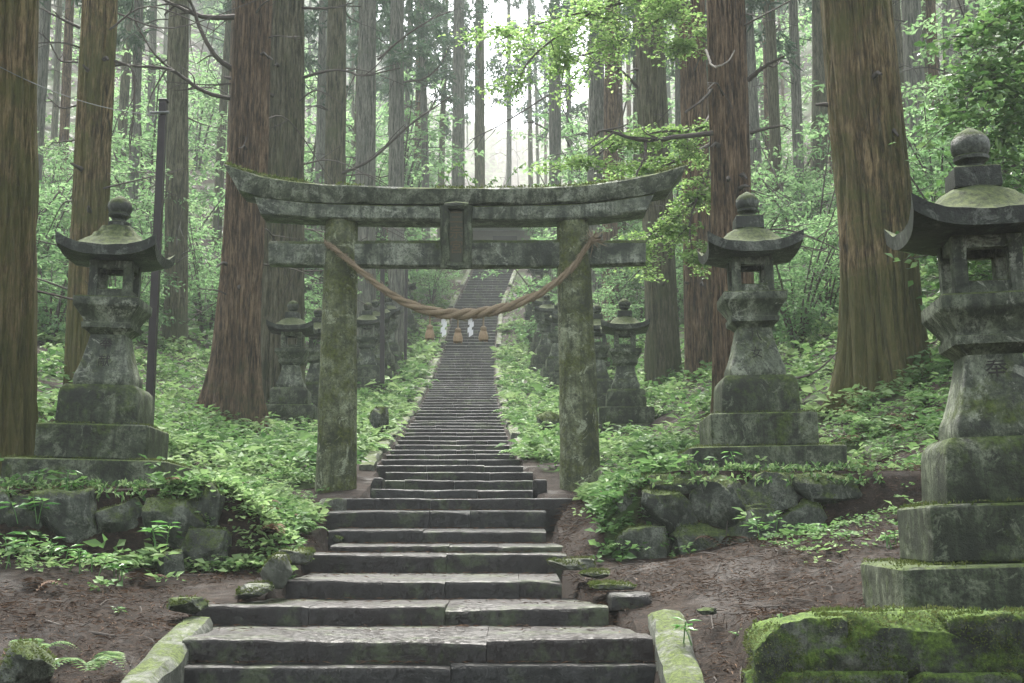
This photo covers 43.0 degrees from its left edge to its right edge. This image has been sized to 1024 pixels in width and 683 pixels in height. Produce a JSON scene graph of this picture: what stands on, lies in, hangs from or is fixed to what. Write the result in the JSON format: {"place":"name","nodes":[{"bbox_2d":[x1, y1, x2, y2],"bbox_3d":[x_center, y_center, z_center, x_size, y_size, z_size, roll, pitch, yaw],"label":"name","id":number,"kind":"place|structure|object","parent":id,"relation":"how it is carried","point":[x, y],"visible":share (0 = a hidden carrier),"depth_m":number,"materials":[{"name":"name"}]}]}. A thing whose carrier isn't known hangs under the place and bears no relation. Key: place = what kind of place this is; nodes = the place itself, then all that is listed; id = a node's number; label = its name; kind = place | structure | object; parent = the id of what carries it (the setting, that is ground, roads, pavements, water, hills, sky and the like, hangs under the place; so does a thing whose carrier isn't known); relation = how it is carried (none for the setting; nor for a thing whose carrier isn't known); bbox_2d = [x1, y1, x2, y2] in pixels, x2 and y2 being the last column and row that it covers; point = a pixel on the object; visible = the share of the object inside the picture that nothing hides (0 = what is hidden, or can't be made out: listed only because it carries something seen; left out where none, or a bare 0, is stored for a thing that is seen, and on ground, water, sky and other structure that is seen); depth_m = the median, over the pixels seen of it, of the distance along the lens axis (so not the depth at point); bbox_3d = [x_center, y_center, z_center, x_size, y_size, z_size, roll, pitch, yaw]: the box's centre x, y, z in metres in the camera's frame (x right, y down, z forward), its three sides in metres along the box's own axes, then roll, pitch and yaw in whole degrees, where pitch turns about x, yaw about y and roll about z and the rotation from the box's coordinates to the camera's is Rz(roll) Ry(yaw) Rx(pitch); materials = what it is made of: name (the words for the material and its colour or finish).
{"place":"outdoors","nodes":[
{"label":"outdoors","id":0,"kind":"place"},
{"bbox_2d":[377,0,631,130],"label":"sky","id":1,"kind":"structure","parent":0,"point":[500,11],"materials":[{"name":"white"}]},
{"bbox_2d":[0,0,1023,682],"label":"ground","id":2,"kind":"structure","parent":0,"point":[874,496],"depth_m":10.86,"materials":[{"name":"soil"}]},
{"bbox_2d":[0,636,57,682],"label":"boulder","id":3,"kind":"object","parent":2,"relation":"on","point":[27,661],"visible":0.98,"depth_m":7.37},
{"bbox_2d":[0,0,87,482],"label":"cedar tree","id":4,"kind":"object","parent":2,"relation":"on","point":[19,160],"visible":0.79,"depth_m":13.29,"materials":[{"name":"brown plant"}]},
{"bbox_2d":[50,0,64,140],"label":"cedar tree","id":5,"kind":"object","parent":2,"relation":"on","point":[56,88],"visible":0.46,"depth_m":79.46,"materials":[{"name":"brown plant"}]},
{"bbox_2d":[37,0,81,216],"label":"cedar tree","id":6,"kind":"object","parent":2,"relation":"on","point":[43,51],"visible":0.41,"depth_m":45.72,"materials":[{"name":"grey plant"}]},
{"bbox_2d":[57,0,78,230],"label":"cedar tree","id":7,"kind":"object","parent":2,"relation":"on","point":[66,82],"visible":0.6,"depth_m":53.99,"materials":[{"name":"red plant"}]},
{"bbox_2d":[36,167,130,346],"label":"leafy shrub","id":8,"kind":"object","parent":2,"relation":"on","point":[55,324],"visible":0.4,"depth_m":27.20,"materials":[{"name":"green plant"}]},
{"bbox_2d":[36,159,150,314],"bbox_3d":[-11.294,-2.833,31.823,4.628,4.752,4.309,2,-9,-16],"label":"leafy shrub","id":9,"kind":"object","parent":2,"relation":"on","point":[43,197],"visible":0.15,"depth_m":31.59,"materials":[{"name":"green plant"}]},
{"bbox_2d":[40,127,146,258],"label":"leafy shrub","id":10,"kind":"object","parent":2,"relation":"on","point":[53,163],"visible":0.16,"depth_m":47.60,"materials":[{"name":"green plant"}]},
{"bbox_2d":[36,133,156,274],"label":"leafy shrub","id":11,"kind":"object","parent":2,"relation":"on","point":[40,227],"visible":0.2,"depth_m":31.17,"materials":[{"name":"green plant"}]},
{"bbox_2d":[1,195,192,487],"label":"stone lantern","id":12,"kind":"object","parent":2,"relation":"on","point":[101,427],"visible":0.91,"depth_m":12.36,"materials":[{"name":"stone"}]},
{"bbox_2d":[37,94,156,303],"bbox_3d":[-12.622,-3.631,36.079,5.329,5.303,5.725,2,-9,-14],"label":"leafy shrub","id":13,"kind":"object","parent":2,"relation":"on","point":[120,133],"visible":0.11,"depth_m":35.83,"materials":[{"name":"green plant"}]},
{"bbox_2d":[0,480,245,575],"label":"dry stone wall","id":14,"kind":"structure","parent":2,"relation":"on","point":[78,507],"depth_m":10.86,"materials":[{"name":"stone"}]},
{"bbox_2d":[114,0,157,194],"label":"cedar tree","id":15,"kind":"object","parent":2,"relation":"on","point":[125,88],"visible":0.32,"depth_m":62.31,"materials":[{"name":"brown plant"}]},
{"bbox_2d":[48,45,226,259],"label":"leafy shrub","id":16,"kind":"object","parent":2,"relation":"on","point":[211,194],"visible":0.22,"depth_m":51.17,"materials":[{"name":"green plant"}]},
{"bbox_2d":[111,0,167,232],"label":"cedar tree","id":17,"kind":"object","parent":2,"relation":"on","point":[136,43],"visible":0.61,"depth_m":45.55,"materials":[{"name":"grey plant"}]},
{"bbox_2d":[63,169,218,340],"bbox_3d":[-10.142,-1.810,34.758,4.587,4.945,3.679,0,-8,-3],"label":"leafy shrub","id":18,"kind":"object","parent":2,"relation":"on","point":[162,279],"visible":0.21,"depth_m":34.29,"materials":[{"name":"green plant"}]},
{"bbox_2d":[59,152,227,321],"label":"leafy shrub","id":19,"kind":"object","parent":2,"relation":"on","point":[197,236],"visible":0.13,"depth_m":41.25,"materials":[{"name":"green plant"}]},
{"bbox_2d":[36,0,256,384],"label":"cedar tree","id":20,"kind":"object","parent":2,"relation":"on","point":[91,163],"visible":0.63,"depth_m":22.02,"materials":[{"name":"brown plant"}]},
{"bbox_2d":[142,0,164,167],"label":"cedar tree","id":21,"kind":"object","parent":2,"relation":"on","point":[153,33],"visible":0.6,"depth_m":68.45,"materials":[{"name":"brown plant"}]},
{"bbox_2d":[146,98,168,426],"bbox_3d":[-4.258,-0.794,15.464,0.232,4.340,0.135,0,-8,0],"label":"metal pole","id":22,"kind":"object","parent":2,"relation":"on","point":[162,112],"visible":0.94,"depth_m":15.52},
{"bbox_2d":[113,158,224,314],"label":"leafy shrub","id":23,"kind":"object","parent":2,"relation":"on","point":[218,249],"visible":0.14,"depth_m":44.72,"materials":[{"name":"green plant"}]},
{"bbox_2d":[117,10,227,172],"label":"leafy shrub","id":24,"kind":"object","parent":2,"relation":"on","point":[207,128],"visible":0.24,"depth_m":75.94,"materials":[{"name":"green plant"}]},
{"bbox_2d":[120,0,229,352],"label":"cedar tree","id":25,"kind":"object","parent":2,"relation":"on","point":[176,220],"visible":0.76,"depth_m":34.80,"materials":[{"name":"brown plant"}]},
{"bbox_2d":[146,200,220,341],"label":"leafy shrub","id":26,"kind":"object","parent":2,"relation":"on","point":[197,301],"visible":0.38,"depth_m":38.17,"materials":[{"name":"green plant"}]},
{"bbox_2d":[190,0,231,245],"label":"cedar tree","id":27,"kind":"object","parent":2,"relation":"on","point":[223,105],"visible":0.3,"depth_m":59.90,"materials":[{"name":"brown plant"}]},
{"bbox_2d":[115,0,379,434],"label":"cedar tree","id":28,"kind":"object","parent":2,"relation":"on","point":[232,384],"visible":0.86,"depth_m":23.76,"materials":[{"name":"red plant"}]},
{"bbox_2d":[149,52,386,240],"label":"leafy shrub","id":29,"kind":"object","parent":2,"relation":"on","point":[307,156],"visible":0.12,"depth_m":61.45,"materials":[{"name":"green plant"}]},
{"bbox_2d":[258,551,292,588],"bbox_3d":[-1.802,1.742,9.923,0.260,0.292,0.387,5,-9,-28],"label":"boulder","id":30,"kind":"object","parent":2,"relation":"on","point":[276,570],"visible":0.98,"depth_m":9.80,"materials":[{"name":"stone"}]},
{"bbox_2d":[188,111,387,296],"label":"leafy shrub","id":31,"kind":"object","parent":2,"relation":"on","point":[351,152],"visible":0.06,"depth_m":55.98,"materials":[{"name":"green plant"}]},
{"bbox_2d":[266,300,317,431],"bbox_3d":[-4.441,0.521,26.201,1.246,2.749,1.244,0,-8,-3],"label":"stone lantern","id":32,"kind":"object","parent":2,"relation":"on","point":[290,394],"visible":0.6,"depth_m":25.90,"materials":[{"name":"stone"}]},
{"bbox_2d":[180,0,406,403],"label":"cedar tree","id":33,"kind":"object","parent":2,"relation":"on","point":[287,101],"visible":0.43,"depth_m":28.05,"materials":[{"name":"brown plant"}]},
{"bbox_2d":[305,308,321,406],"bbox_3d":[-4.420,0.530,29.535,1.197,2.640,1.195,1,-8,-5],"label":"stone lantern","id":34,"kind":"object","parent":2,"relation":"on","point":[312,377],"visible":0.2,"depth_m":29.31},
{"bbox_2d":[304,0,356,290],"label":"cedar tree","id":35,"kind":"object","parent":2,"relation":"on","point":[311,22],"visible":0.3,"depth_m":57.95,"materials":[{"name":"brown plant"}]},
{"bbox_2d":[357,302,387,394],"bbox_3d":[-4.000,0.257,35.842,1.234,2.723,1.233,1,-8,-4],"label":"stone lantern","id":36,"kind":"object","parent":2,"relation":"on","point":[368,368],"visible":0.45,"depth_m":35.58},
{"bbox_2d":[317,161,439,302],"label":"leafy shrub","id":37,"kind":"object","parent":2,"relation":"on","point":[413,237],"visible":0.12,"depth_m":57.55,"materials":[{"name":"green plant"}]},
{"bbox_2d":[305,0,452,285],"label":"cedar tree","id":38,"kind":"object","parent":2,"relation":"on","point":[335,125],"visible":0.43,"depth_m":37.16,"materials":[{"name":"brown plant"}]},
{"bbox_2d":[306,0,454,359],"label":"cedar tree","id":39,"kind":"object","parent":2,"relation":"on","point":[366,120],"visible":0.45,"depth_m":42.27,"materials":[{"name":"grey plant"}]},
{"bbox_2d":[304,39,484,232],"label":"leafy shrub","id":40,"kind":"object","parent":2,"relation":"on","point":[432,133],"visible":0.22,"depth_m":68.36,"materials":[{"name":"green plant"}]},
{"bbox_2d":[346,0,450,351],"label":"cedar tree","id":41,"kind":"object","parent":2,"relation":"on","point":[395,176],"visible":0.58,"depth_m":48.42,"materials":[{"name":"grey plant"}]},
{"bbox_2d":[121,269,704,682],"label":"stone stairway","id":42,"kind":"object","parent":2,"relation":"on","point":[448,442],"visible":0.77,"depth_m":9.93,"materials":[{"name":"stone"}]},
{"bbox_2d":[186,498,651,663],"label":"step litter","id":43,"kind":"object","parent":42,"relation":"on","point":[392,661],"visible":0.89,"depth_m":10.49,"materials":[{"name":"brown plant"}]},
{"bbox_2d":[382,0,462,239],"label":"cedar tree","id":44,"kind":"object","parent":2,"relation":"on","point":[422,72],"visible":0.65,"depth_m":65.94,"materials":[{"name":"green plant"}]},
{"bbox_2d":[409,239,462,303],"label":"leafy shrub","id":45,"kind":"object","parent":2,"relation":"on","point":[434,293],"visible":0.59,"depth_m":58.83,"materials":[{"name":"green plant"}]},
{"bbox_2d":[413,0,474,239],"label":"cedar tree","id":46,"kind":"object","parent":2,"relation":"on","point":[442,124],"visible":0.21,"depth_m":86.91,"materials":[{"name":"grey plant"}]},
{"bbox_2d":[224,161,688,492],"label":"torii gate","id":47,"kind":"structure","parent":2,"relation":"on","point":[571,212],"depth_m":15.76,"materials":[{"name":"stone"}]},
{"bbox_2d":[323,227,606,321],"bbox_3d":[-0.581,-0.811,15.629,3.524,1.192,0.492,0,-8,0],"label":"straw rope","id":48,"kind":"object","parent":47,"relation":"hanging from","point":[464,314],"visible":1,"depth_m":15.52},
{"bbox_2d":[419,0,493,187],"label":"cedar tree","id":49,"kind":"object","parent":2,"relation":"on","point":[461,91],"visible":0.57,"depth_m":74.72,"materials":[{"name":"grey plant"}]},
{"bbox_2d":[0,472,921,578],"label":"bank foliage","id":50,"kind":"object","parent":2,"relation":"on","point":[290,536],"visible":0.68,"depth_m":10.80,"materials":[{"name":"green plant"}]},
{"bbox_2d":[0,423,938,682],"bbox_3d":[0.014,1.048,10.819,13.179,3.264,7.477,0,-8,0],"label":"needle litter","id":51,"kind":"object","parent":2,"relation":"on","point":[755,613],"visible":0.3,"depth_m":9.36,"materials":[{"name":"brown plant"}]},
{"bbox_2d":[4,406,944,590],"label":"dead fronds","id":52,"kind":"object","parent":2,"relation":"on","point":[273,526],"visible":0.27,"depth_m":10.91,"materials":[{"name":"brown plant"}]},
{"bbox_2d":[1,321,953,567],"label":"fern undergrowth","id":53,"kind":"object","parent":2,"relation":"on","point":[515,450],"visible":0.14,"depth_m":20.07,"materials":[{"name":"green plant"}]},
{"bbox_2d":[442,0,515,187],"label":"cedar tree","id":54,"kind":"object","parent":2,"relation":"on","point":[479,127],"visible":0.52,"depth_m":80.68,"materials":[{"name":"grey plant"}]},
{"bbox_2d":[472,227,547,239],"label":"shrine hall","id":55,"kind":"structure","parent":2,"relation":"on","point":[498,233],"depth_m":75.08,"materials":[{"name":"grey wood"}]},
{"bbox_2d":[0,0,1023,590],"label":"ground cover","id":56,"kind":"object","parent":2,"relation":"on","point":[250,460],"visible":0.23,"depth_m":18.68,"materials":[{"name":"green plant"}]},
{"bbox_2d":[0,459,1023,617],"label":"wall top foliage","id":57,"kind":"object","parent":2,"relation":"on","point":[624,479],"visible":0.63,"depth_m":11.22,"materials":[{"name":"green plant"}]},
{"bbox_2d":[485,0,538,187],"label":"cedar tree","id":58,"kind":"object","parent":2,"relation":"on","point":[508,155],"visible":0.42,"depth_m":114.24,"materials":[{"name":"green plant"}]},
{"bbox_2d":[450,0,588,297],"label":"cedar tree","id":59,"kind":"object","parent":2,"relation":"on","point":[555,137],"visible":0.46,"depth_m":59.90,"materials":[{"name":"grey plant"}]},
{"bbox_2d":[503,0,548,186],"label":"cedar tree","id":60,"kind":"object","parent":2,"relation":"on","point":[530,7],"visible":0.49,"depth_m":109.14,"materials":[{"name":"grey plant"}]},
{"bbox_2d":[528,294,555,372],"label":"stone lantern","id":61,"kind":"object","parent":2,"relation":"on","point":[544,346],"visible":0.49,"depth_m":44.20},
{"bbox_2d":[538,303,558,383],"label":"stone lantern","id":62,"kind":"object","parent":2,"relation":"on","point":[551,359],"visible":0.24,"depth_m":40.15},
{"bbox_2d":[468,227,631,351],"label":"leafy shrub","id":63,"kind":"object","parent":2,"relation":"on","point":[533,322],"visible":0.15,"depth_m":49.81,"materials":[{"name":"green plant"}]},
{"bbox_2d":[527,1,587,184],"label":"cedar tree","id":64,"kind":"object","parent":2,"relation":"on","point":[572,109],"visible":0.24,"depth_m":80.67,"materials":[{"name":"green plant"}]},
{"bbox_2d":[438,0,711,282],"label":"maple tree","id":65,"kind":"object","parent":2,"relation":"on","point":[681,47],"visible":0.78,"depth_m":21.79,"materials":[{"name":"green plant"}]},
{"bbox_2d":[496,19,674,183],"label":"leafy shrub","id":66,"kind":"object","parent":2,"relation":"on","point":[571,128],"visible":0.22,"depth_m":69.12,"materials":[{"name":"green plant"}]},
{"bbox_2d":[548,0,635,341],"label":"cedar tree","id":67,"kind":"object","parent":2,"relation":"on","point":[596,107],"visible":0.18,"depth_m":47.44,"materials":[{"name":"grey plant"}]},
{"bbox_2d":[575,0,617,346],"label":"cedar tree","id":68,"kind":"object","parent":2,"relation":"on","point":[610,110],"visible":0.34,"depth_m":45.40,"materials":[{"name":"red plant"}]},
{"bbox_2d":[515,119,680,302],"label":"leafy shrub","id":69,"kind":"object","parent":2,"relation":"on","point":[623,227],"visible":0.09,"depth_m":51.22,"materials":[{"name":"green plant"}]},
{"bbox_2d":[554,276,645,377],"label":"leafy shrub","id":70,"kind":"object","parent":2,"relation":"on","point":[608,362],"visible":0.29,"depth_m":36.17,"materials":[{"name":"green plant"}]},
{"bbox_2d":[593,304,612,407],"bbox_3d":[1.950,0.464,29.747,1.218,2.687,1.216,-1,-8,4],"label":"stone lantern","id":71,"kind":"object","parent":2,"relation":"on","point":[604,383],"visible":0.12,"depth_m":29.49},
{"bbox_2d":[569,0,682,391],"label":"cedar tree","id":72,"kind":"object","parent":2,"relation":"on","point":[662,352],"visible":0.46,"depth_m":30.38,"materials":[{"name":"brown plant"}]},
{"bbox_2d":[598,298,654,433],"bbox_3d":[2.192,0.516,25.191,1.246,2.749,1.244,0,-8,3],"label":"stone lantern","id":73,"kind":"object","parent":2,"relation":"on","point":[625,401],"visible":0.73,"depth_m":24.87,"materials":[{"name":"stone"}]},
{"bbox_2d":[592,217,681,341],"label":"leafy shrub","id":74,"kind":"object","parent":2,"relation":"on","point":[615,297],"visible":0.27,"depth_m":42.30,"materials":[{"name":"green plant"}]},
{"bbox_2d":[633,2,707,278],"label":"cedar tree","id":75,"kind":"object","parent":2,"relation":"on","point":[676,74],"visible":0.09,"depth_m":53.86,"materials":[{"name":"brown plant"}]},
{"bbox_2d":[584,0,838,412],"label":"cedar tree","id":76,"kind":"object","parent":2,"relation":"on","point":[728,133],"visible":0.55,"depth_m":20.94,"materials":[{"name":"red plant"}]},
{"bbox_2d":[651,0,799,386],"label":"cedar tree","id":77,"kind":"object","parent":2,"relation":"on","point":[697,293],"visible":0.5,"depth_m":28.43,"materials":[{"name":"red plant"}]},
{"bbox_2d":[610,470,862,559],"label":"dry stone wall","id":78,"kind":"structure","parent":2,"relation":"on","point":[674,512],"depth_m":11.12,"materials":[{"name":"stone"}]},
{"bbox_2d":[666,8,811,187],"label":"leafy shrub","id":79,"kind":"object","parent":2,"relation":"on","point":[759,57],"visible":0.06,"depth_m":66.93,"materials":[{"name":"green plant"}]},
{"bbox_2d":[671,120,833,275],"bbox_3d":[8.026,-4.206,41.443,6.240,5.430,4.646,-9,-13,48],"label":"leafy shrub","id":80,"kind":"object","parent":2,"relation":"on","point":[800,179],"visible":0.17,"depth_m":39.91,"materials":[{"name":"green plant"}]},
{"bbox_2d":[677,192,847,470],"bbox_3d":[2.425,-0.075,13.102,1.520,2.948,1.514,-1,-8,2],"label":"stone lantern","id":81,"kind":"object","parent":2,"relation":"on","point":[758,411],"visible":0.92,"depth_m":12.76,"materials":[{"name":"stone"}]},
{"bbox_2d":[753,0,798,270],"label":"cedar tree","id":82,"kind":"object","parent":2,"relation":"on","point":[772,86],"visible":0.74,"depth_m":41.44,"materials":[{"name":"brown plant"}]},
{"bbox_2d":[745,0,811,281],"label":"cedar tree","id":83,"kind":"object","parent":2,"relation":"on","point":[750,8],"visible":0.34,"depth_m":43.60,"materials":[{"name":"brown plant"}]},
{"bbox_2d":[753,0,808,233],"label":"cedar tree","id":84,"kind":"object","parent":2,"relation":"on","point":[796,103],"visible":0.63,"depth_m":46.81,"materials":[{"name":"brown plant"}]},
{"bbox_2d":[751,160,839,354],"bbox_3d":[5.288,-1.534,24.137,3.315,3.655,3.560,0,-8,-1],"label":"leafy shrub","id":85,"kind":"object","parent":2,"relation":"on","point":[804,328],"visible":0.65,"depth_m":24.13,"materials":[{"name":"green plant"}]},
{"bbox_2d":[759,115,834,225],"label":"leafy shrub","id":86,"kind":"object","parent":2,"relation":"on","point":[817,183],"visible":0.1,"depth_m":49.00,"materials":[{"name":"green plant"}]},
{"bbox_2d":[787,0,827,216],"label":"cedar tree","id":87,"kind":"object","parent":2,"relation":"on","point":[818,74],"visible":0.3,"depth_m":53.91,"materials":[{"name":"brown plant"}]},
{"bbox_2d":[750,115,912,283],"bbox_3d":[8.240,-3.615,34.612,5.329,5.303,5.726,-1,-8,8],"label":"leafy shrub","id":88,"kind":"object","parent":2,"relation":"on","point":[787,216],"visible":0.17,"depth_m":33.67,"materials":[{"name":"green plant"}]},
{"bbox_2d":[764,193,920,323],"bbox_3d":[6.685,-1.915,26.552,3.382,3.472,3.149,1,-8,-5],"label":"leafy shrub","id":89,"kind":"object","parent":2,"relation":"on","point":[829,297],"visible":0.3,"depth_m":26.45,"materials":[{"name":"green plant"}]},
{"bbox_2d":[815,0,934,411],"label":"cedar tree","id":90,"kind":"object","parent":2,"relation":"on","point":[882,332],"visible":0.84,"depth_m":17.10,"materials":[{"name":"brown plant"}]},
{"bbox_2d":[740,603,1023,682],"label":"dry stone wall","id":91,"kind":"structure","parent":2,"relation":"on","point":[887,644],"depth_m":6.36,"materials":[{"name":"stone"}]},
{"bbox_2d":[893,0,945,182],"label":"cedar tree","id":92,"kind":"object","parent":2,"relation":"on","point":[910,11],"visible":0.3,"depth_m":35.31,"materials":[{"name":"brown plant"}]},
{"bbox_2d":[892,0,982,114],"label":"cedar tree","id":93,"kind":"object","parent":2,"relation":"on","point":[964,7],"visible":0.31,"depth_m":31.21,"materials":[{"name":"brown plant"}]},
{"bbox_2d":[860,128,1023,610],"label":"stone lantern","id":94,"kind":"object","parent":2,"relation":"on","point":[961,533],"visible":0.98,"depth_m":7.63,"materials":[{"name":"stone"}]},
{"bbox_2d":[885,0,1023,354],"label":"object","id":95,"kind":"object","parent":2,"relation":"on","point":[1004,78],"visible":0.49,"depth_m":16.44,"materials":[{"name":"green plant"}]},
{"bbox_2d":[902,0,1012,174],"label":"leafy shrub","id":96,"kind":"object","parent":2,"relation":"on","point":[935,110],"visible":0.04,"depth_m":28.64,"materials":[{"name":"green plant"}]},
{"bbox_2d":[901,18,1020,190],"bbox_3d":[10.340,-4.291,31.311,4.245,5.706,5.292,4,-9,-27],"label":"leafy shrub","id":97,"kind":"object","parent":2,"relation":"on","point":[922,158],"visible":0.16,"depth_m":30.64,"materials":[{"name":"green plant"}]},
{"bbox_2d":[901,31,1023,193],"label":"leafy shrub","id":98,"kind":"object","parent":2,"relation":"on","point":[942,152],"visible":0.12,"depth_m":22.21,"materials":[{"name":"green plant"}]},
{"bbox_2d":[905,114,1023,275],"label":"leafy shrub","id":99,"kind":"object","parent":2,"relation":"on","point":[919,173],"visible":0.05,"depth_m":22.82,"materials":[{"name":"green plant"}]},
{"bbox_2d":[908,76,1023,278],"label":"leafy shrub","id":100,"kind":"object","parent":2,"relation":"on","point":[914,165],"visible":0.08,"depth_m":24.22,"materials":[{"name":"green plant"}]},
{"bbox_2d":[911,0,1022,186],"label":"leafy shrub","id":101,"kind":"object","parent":2,"relation":"on","point":[931,19],"visible":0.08,"depth_m":26.25,"materials":[{"name":"green plant"}]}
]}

